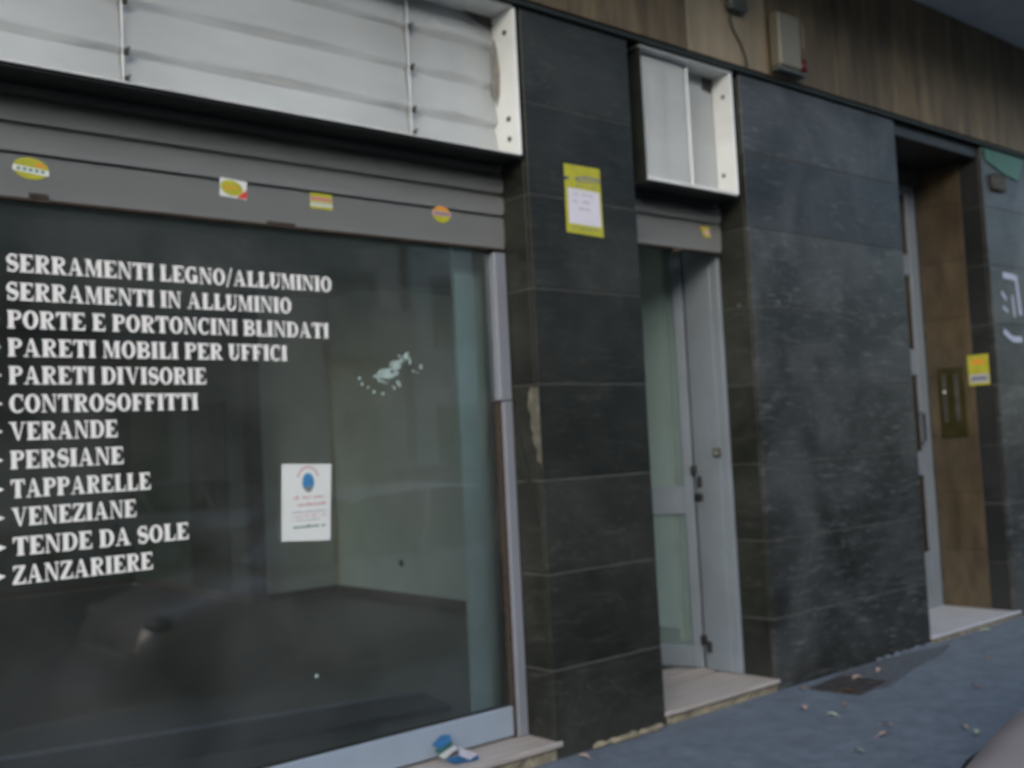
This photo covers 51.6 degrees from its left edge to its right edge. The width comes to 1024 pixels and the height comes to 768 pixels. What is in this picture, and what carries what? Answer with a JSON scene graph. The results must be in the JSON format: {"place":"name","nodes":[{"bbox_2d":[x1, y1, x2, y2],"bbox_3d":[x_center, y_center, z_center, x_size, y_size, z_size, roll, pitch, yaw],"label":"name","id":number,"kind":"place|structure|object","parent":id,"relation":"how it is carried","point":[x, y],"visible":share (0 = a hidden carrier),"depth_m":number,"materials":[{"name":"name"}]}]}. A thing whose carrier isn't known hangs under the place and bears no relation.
{"place":"outdoors","nodes":[
{"label":"outdoors","id":0,"kind":"place"},
{"bbox_2d":[533,615,1023,767],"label":"pavement","id":1,"kind":"structure","parent":0,"point":[927,709],"depth_m":5.62,"materials":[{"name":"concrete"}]},
{"bbox_2d":[399,735,562,767],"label":"doorstep","id":2,"kind":"object","parent":1,"relation":"on","point":[528,751],"visible":0.81,"depth_m":5.13,"materials":[{"name":"stone"}]},
{"bbox_2d":[432,734,478,763],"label":"litter","id":3,"kind":"object","parent":2,"relation":"on","point":[442,743],"visible":1,"depth_m":5.00,"materials":[{"name":"blue"}]},
{"bbox_2d":[0,0,1023,767],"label":"building","id":4,"kind":"structure","parent":1,"relation":"on","point":[234,606],"depth_m":7.57,"materials":[{"name":"stone"}]},
{"bbox_2d":[187,401,231,591],"bbox_3d":[-3.357,1.241,11.727,0.015,2.040,1.000,0,-4,-40],"label":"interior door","id":5,"kind":"structure","parent":4,"relation":"in","point":[207,425],"depth_m":11.69,"materials":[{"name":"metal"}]},
{"bbox_2d":[0,690,450,767],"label":"interior floor","id":6,"kind":"structure","parent":4,"relation":"on","point":[143,750],"depth_m":5.65,"materials":[{"name":"dark grey floor tile"}]},
{"bbox_2d":[0,81,504,251],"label":"roller shutter","id":7,"kind":"object","parent":4,"relation":"attached to","point":[92,153],"visible":0.93,"depth_m":4.57,"materials":[{"name":"grey paint"}]},
{"bbox_2d":[12,157,48,179],"bbox_3d":[-1.832,-0.820,4.036,0.134,0.084,0.002,0,-4,-40],"label":"sticker","id":8,"kind":"object","parent":7,"relation":"attached to","point":[30,168],"visible":1,"depth_m":4.04,"materials":[{"name":"yellow paper"}]},
{"bbox_2d":[220,177,246,199],"bbox_3d":[-1.201,-0.842,4.569,0.128,0.086,0.002,0,-4,-40],"label":"sticker","id":9,"kind":"object","parent":7,"relation":"attached to","point":[232,188],"visible":1,"depth_m":4.57,"materials":[{"name":"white paper"}]},
{"bbox_2d":[310,192,332,210],"bbox_3d":[-0.871,-0.834,4.847,0.116,0.072,0.002,0,-4,-40],"label":"sticker","id":10,"kind":"object","parent":7,"relation":"attached to","point":[321,201],"visible":1,"depth_m":4.85,"materials":[{"name":"yellow"}]},
{"bbox_2d":[432,206,450,222],"bbox_3d":[-0.351,-0.846,5.286,0.116,0.084,0.002,0,-4,-40],"label":"sticker","id":11,"kind":"object","parent":7,"relation":"attached to","point":[441,214],"visible":1,"depth_m":5.29,"materials":[{"name":"orange"}]},
{"bbox_2d":[0,0,521,166],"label":"sign box","id":12,"kind":"object","parent":4,"relation":"attached to","point":[334,69],"visible":1,"depth_m":4.79,"materials":[{"name":"white metal"}]},
{"bbox_2d":[0,252,528,767],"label":"shop window","id":13,"kind":"structure","parent":4,"relation":"attached to","point":[408,746],"depth_m":4.59,"materials":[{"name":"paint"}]},
{"bbox_2d":[282,464,330,540],"bbox_3d":[-0.915,0.529,4.732,0.263,0.354,0.002,0,-4,-40],"label":"poster","id":14,"kind":"object","parent":13,"relation":"attached to","point":[306,502],"visible":1,"depth_m":4.73,"materials":[{"name":"white paper"}]},
{"bbox_2d":[358,352,421,394],"bbox_3d":[-0.581,-0.052,5.076,0.375,0.210,0.001,0,-4,-40],"label":"torn sticker","id":15,"kind":"object","parent":13,"relation":"attached to","point":[391,372],"visible":1,"depth_m":5.08,"materials":[{"name":"white paper"}]},
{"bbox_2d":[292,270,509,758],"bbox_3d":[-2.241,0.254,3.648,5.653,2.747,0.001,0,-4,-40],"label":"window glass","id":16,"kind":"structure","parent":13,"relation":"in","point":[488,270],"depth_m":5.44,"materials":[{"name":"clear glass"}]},
{"bbox_2d":[564,163,603,237],"bbox_3d":[0.383,-0.978,5.654,0.272,0.375,0.002,0,-4,-40],"label":"paper notice","id":17,"kind":"object","parent":4,"relation":"attached to","point":[583,203],"visible":1,"depth_m":5.65,"materials":[{"name":"yellow paper"}]},
{"bbox_2d":[635,191,721,254],"bbox_3d":[0.945,-1.013,6.402,0.975,0.428,0.062,0,-4,-40],"label":"roller shutter","id":18,"kind":"object","parent":4,"relation":"attached to","point":[672,224],"visible":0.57,"depth_m":6.44,"materials":[{"name":"grey paint"}]},
{"bbox_2d":[700,226,710,237],"bbox_3d":[1.209,-0.945,6.611,0.110,0.072,0.001,0,-4,-40],"label":"sticker","id":19,"kind":"object","parent":18,"relation":"attached to","point":[705,231],"visible":1,"depth_m":6.61,"materials":[{"name":"yellow paper"}]},
{"bbox_2d":[627,44,738,203],"bbox_3d":[1.000,-1.537,6.367,0.835,0.794,0.203,0,-4,-40],"label":"sign box","id":20,"kind":"object","parent":4,"relation":"attached to","point":[682,128],"visible":0.95,"depth_m":6.32,"materials":[{"name":"white metal"}]},
{"bbox_2d":[638,246,744,680],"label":"shop door","id":21,"kind":"structure","parent":4,"relation":"attached to","point":[708,496],"depth_m":6.78,"materials":[{"name":"metal"}]},
{"bbox_2d":[725,0,747,14],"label":"junction box","id":22,"kind":"object","parent":4,"relation":"attached to","point":[740,7],"visible":1,"depth_m":6.52,"materials":[{"name":"grey plastic"}]},
{"bbox_2d":[729,10,747,66],"bbox_3d":[1.404,-2.140,6.575,0.165,0.322,0.019,0,-5,-43],"label":"cable","id":23,"kind":"object","parent":22,"relation":"hanging from","point":[739,41],"visible":1,"depth_m":6.57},
{"bbox_2d":[768,11,807,79],"bbox_3d":[1.793,-2.186,6.863,0.327,0.373,0.092,0,-4,-40],"label":"alarm siren","id":24,"kind":"object","parent":4,"relation":"attached to","point":[787,40],"visible":1,"depth_m":6.78,"materials":[{"name":"beige plastic"}]},
{"bbox_2d":[897,168,942,607],"bbox_3d":[3.021,0.024,8.575,1.312,3.668,0.111,0,-4,-40],"label":"house door","id":25,"kind":"structure","parent":4,"relation":"attached to","point":[907,180],"depth_m":8.92,"materials":[{"name":"metal"}]},
{"bbox_2d":[937,366,968,437],"bbox_3d":[3.664,0.152,8.816,0.021,0.580,0.230,0,-4,-40],"label":"intercom panel","id":26,"kind":"object","parent":4,"relation":"attached to","point":[953,402],"visible":1,"depth_m":8.81,"materials":[{"name":"gold metal"}]},
{"bbox_2d":[967,354,989,385],"bbox_3d":[3.809,-0.115,8.654,0.002,0.250,0.176,0,-4,-40],"label":"paper notice","id":27,"kind":"object","parent":4,"relation":"attached to","point":[978,370],"visible":1,"depth_m":8.65,"materials":[{"name":"yellow paper"}]},
{"bbox_2d":[983,148,1022,192],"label":"green sign","id":28,"kind":"object","parent":4,"relation":"attached to","point":[1008,165],"visible":1,"depth_m":8.83,"materials":[{"name":"metal"}]},
{"bbox_2d":[1001,272,1021,341],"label":"wall marking","id":29,"kind":"structure","parent":4,"relation":"attached to","point":[1006,332],"depth_m":8.81,"materials":[{"name":"white paint"}]},
{"bbox_2d":[663,666,779,725],"bbox_3d":[0.996,1.877,6.345,1.022,0.133,0.740,0,-4,-40],"label":"doorstep","id":30,"kind":"object","parent":1,"relation":"on","point":[699,696],"visible":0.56,"depth_m":6.23,"materials":[{"name":"pale marble"},{"name":"mortar"}]},
{"bbox_2d":[810,675,888,695],"bbox_3d":[2.061,1.853,6.446,0.320,0.067,0.420,-6,-5,44],"label":"drain cover","id":31,"kind":"object","parent":1,"relation":"on","point":[860,686],"visible":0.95,"depth_m":6.41,"materials":[{"name":"metal"}]},
{"bbox_2d":[808,644,948,689],"bbox_3d":[2.497,1.839,6.921,0.400,0.008,1.660,-6,-5,41],"label":"asphalt patch","id":32,"kind":"object","parent":1,"relation":"on","point":[896,669],"visible":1,"depth_m":6.86,"materials":[{"name":"grey asphalt"}]},
{"bbox_2d":[929,605,1021,643],"bbox_3d":[3.328,1.886,8.257,1.388,0.110,0.660,0,-4,-40],"label":"doorstep","id":33,"kind":"object","parent":1,"relation":"on","point":[947,622],"visible":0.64,"depth_m":8.21,"materials":[{"name":"white stone"}]},
{"label":"road","id":34,"kind":"structure","parent":0,"visible":0},
{"bbox_2d":[961,708,1023,767],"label":"parked car","id":35,"kind":"object","parent":34,"relation":"on","point":[1003,747],"visible":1,"depth_m":3.09,"materials":[{"name":"silver metal"}]}
]}

